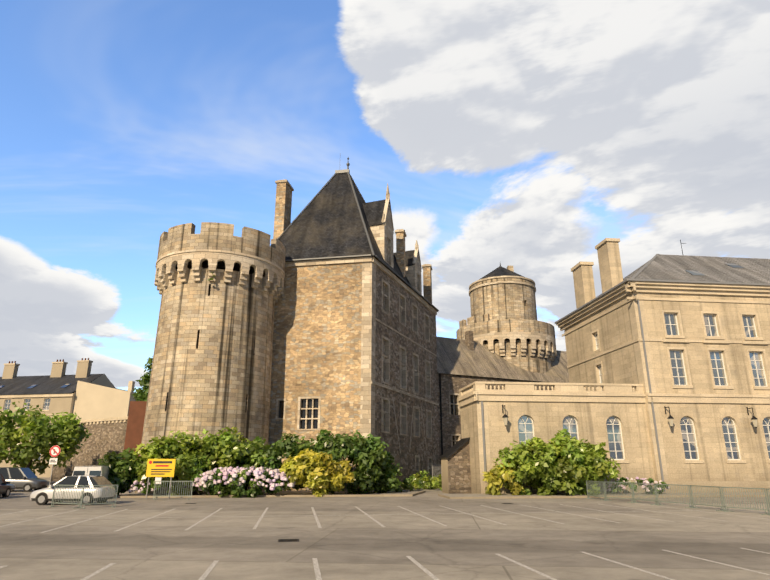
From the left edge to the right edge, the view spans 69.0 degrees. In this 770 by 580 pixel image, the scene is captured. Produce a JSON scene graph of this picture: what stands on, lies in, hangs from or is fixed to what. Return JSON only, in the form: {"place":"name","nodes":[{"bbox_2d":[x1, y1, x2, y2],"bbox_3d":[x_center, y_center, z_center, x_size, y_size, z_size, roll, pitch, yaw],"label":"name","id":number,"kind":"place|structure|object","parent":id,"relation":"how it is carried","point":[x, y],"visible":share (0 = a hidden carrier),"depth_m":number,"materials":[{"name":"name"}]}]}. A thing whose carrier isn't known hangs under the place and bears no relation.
{"place":"outdoors","nodes":[
{"label":"outdoors","id":0,"kind":"place"},
{"bbox_2d":[0,477,769,579],"bbox_3d":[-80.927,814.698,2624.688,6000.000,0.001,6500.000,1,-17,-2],"label":"ground","id":1,"kind":"structure","parent":0,"point":[348,540],"depth_m":16.57,"materials":[{"name":"grey asphalt"}]},
{"bbox_2d":[0,474,11,496],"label":"dark car","id":2,"kind":"object","parent":1,"relation":"on","point":[5,489],"visible":1,"depth_m":36.54,"materials":[{"name":"grey paint"}]},
{"bbox_2d":[0,467,47,491],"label":"car","id":3,"kind":"object","parent":1,"relation":"on","point":[26,479],"visible":0.75,"depth_m":43.98,"materials":[{"name":"grey paint"}]},
{"bbox_2d":[30,475,114,504],"bbox_3d":[-17.029,10.943,30.705,4.025,1.495,2.008,1,-17,-2],"label":"silver hatchback car","id":4,"kind":"object","parent":1,"relation":"on","point":[44,496],"visible":0.75,"depth_m":29.93,"materials":[{"name":"white paint"}]},
{"bbox_2d":[0,358,146,480],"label":"town","id":5,"kind":"structure","parent":1,"relation":"on","point":[106,411],"depth_m":91.51,"materials":[{"name":"stone"}]},
{"bbox_2d":[72,465,109,478],"bbox_3d":[-19.118,12.564,36.786,2.270,1.995,4.911,5,-18,-15],"label":"white van","id":6,"kind":"object","parent":1,"relation":"on","point":[94,470],"visible":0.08,"depth_m":34.85,"materials":[{"name":"white paint"}]},
{"bbox_2d":[49,445,175,498],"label":"signs","id":7,"kind":"object","parent":1,"relation":"on","point":[158,469],"visible":1,"depth_m":35.82,"materials":[{"name":"yellow metal"}]},
{"bbox_2d":[135,222,285,493],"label":"gate tower","id":8,"kind":"structure","parent":1,"relation":"on","point":[211,371],"depth_m":44.77,"materials":[{"name":"stone"}]},
{"bbox_2d":[114,491,512,541],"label":"kerb and drains","id":9,"kind":"structure","parent":1,"relation":"on","point":[297,540],"depth_m":36.71,"materials":[{"name":"concrete"}]},
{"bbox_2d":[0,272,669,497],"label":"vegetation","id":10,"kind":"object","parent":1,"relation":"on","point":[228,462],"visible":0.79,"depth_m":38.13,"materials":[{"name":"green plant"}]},
{"bbox_2d":[262,157,439,490],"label":"castle building","id":11,"kind":"structure","parent":1,"relation":"on","point":[354,336],"depth_m":51.09,"materials":[{"name":"stone"}]},
{"bbox_2d":[0,502,769,579],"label":"parking lines","id":12,"kind":"object","parent":1,"relation":"on","point":[315,564],"visible":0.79,"depth_m":19.08,"materials":[{"name":"paint"}]},
{"bbox_2d":[51,480,769,514],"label":"crowd barriers","id":13,"kind":"object","parent":1,"relation":"on","point":[597,490],"visible":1,"depth_m":28.42,"materials":[{"name":"grey metal"}]},
{"bbox_2d":[432,465,441,479],"bbox_3d":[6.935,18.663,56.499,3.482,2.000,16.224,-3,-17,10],"label":"gate","id":14,"kind":"structure","parent":1,"relation":"on","point":[435,471],"depth_m":49.96,"materials":[{"name":"grey metal"}]},
{"bbox_2d":[436,331,568,473],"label":"building","id":15,"kind":"structure","parent":1,"relation":"on","point":[458,359],"depth_m":70.26,"materials":[{"name":"grey stone"}]},
{"bbox_2d":[438,492,769,498],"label":"palais pavement","id":16,"kind":"structure","parent":1,"relation":"on","point":[490,496],"depth_m":36.40,"materials":[{"name":"grey concrete"}]},
{"bbox_2d":[439,238,769,493],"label":"building","id":17,"kind":"structure","parent":1,"relation":"on","point":[668,361],"depth_m":42.44,"materials":[{"name":"stone"}]},
{"bbox_2d":[0,0,769,392],"label":"sky","id":18,"kind":"structure","parent":0,"point":[526,136],"materials":[{"name":"blue"}]},
{"bbox_2d":[456,263,556,382],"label":"round tower","id":19,"kind":"structure","parent":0,"point":[503,323],"depth_m":77.49,"materials":[{"name":"stone"}]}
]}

